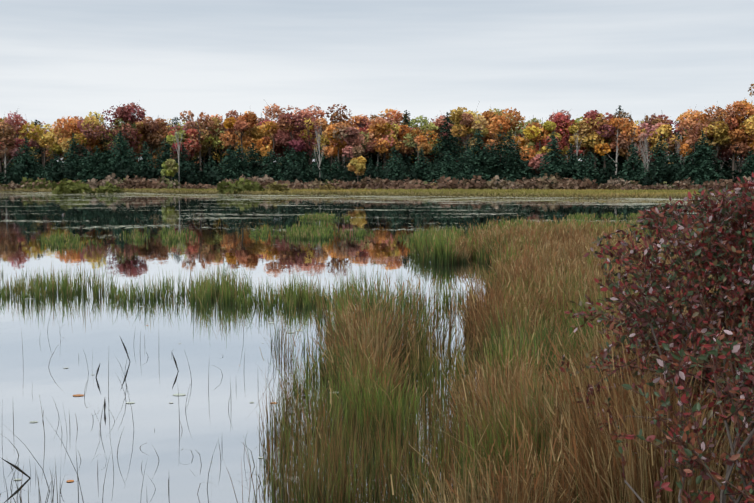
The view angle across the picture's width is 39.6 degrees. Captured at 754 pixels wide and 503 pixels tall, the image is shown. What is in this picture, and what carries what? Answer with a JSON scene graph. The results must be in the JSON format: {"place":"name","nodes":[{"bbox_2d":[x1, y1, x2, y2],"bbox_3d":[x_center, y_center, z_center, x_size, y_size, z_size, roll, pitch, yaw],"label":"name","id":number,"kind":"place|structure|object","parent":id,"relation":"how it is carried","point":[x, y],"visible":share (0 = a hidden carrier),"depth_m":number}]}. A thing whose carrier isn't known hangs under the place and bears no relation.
{"place":"outdoors","nodes":[
{"label":"outdoors","id":0,"kind":"place"},
{"bbox_2d":[0,191,734,502],"bbox_3d":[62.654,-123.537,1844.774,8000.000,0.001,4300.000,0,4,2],"label":"water","id":1,"kind":"structure","parent":0,"point":[221,225],"depth_m":15.72},
{"bbox_2d":[14,282,337,481],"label":"floating leaves","id":2,"kind":"object","parent":1,"relation":"on","point":[180,394],"visible":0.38,"depth_m":10.81},
{"bbox_2d":[0,160,753,502],"bbox_3d":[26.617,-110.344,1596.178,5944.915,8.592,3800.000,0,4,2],"label":"ground","id":3,"kind":"structure","parent":0,"point":[444,194],"depth_m":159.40},
{"bbox_2d":[558,172,753,494],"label":"blueberry","id":4,"kind":"object","parent":3,"relation":"on","point":[742,277],"depth_m":5.45},
{"bbox_2d":[611,319,753,502],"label":"blueberry","id":5,"kind":"object","parent":3,"relation":"on","point":[735,347],"depth_m":4.12},
{"bbox_2d":[0,0,753,161],"label":"sky","id":6,"kind":"structure","parent":0,"point":[59,59]}
]}

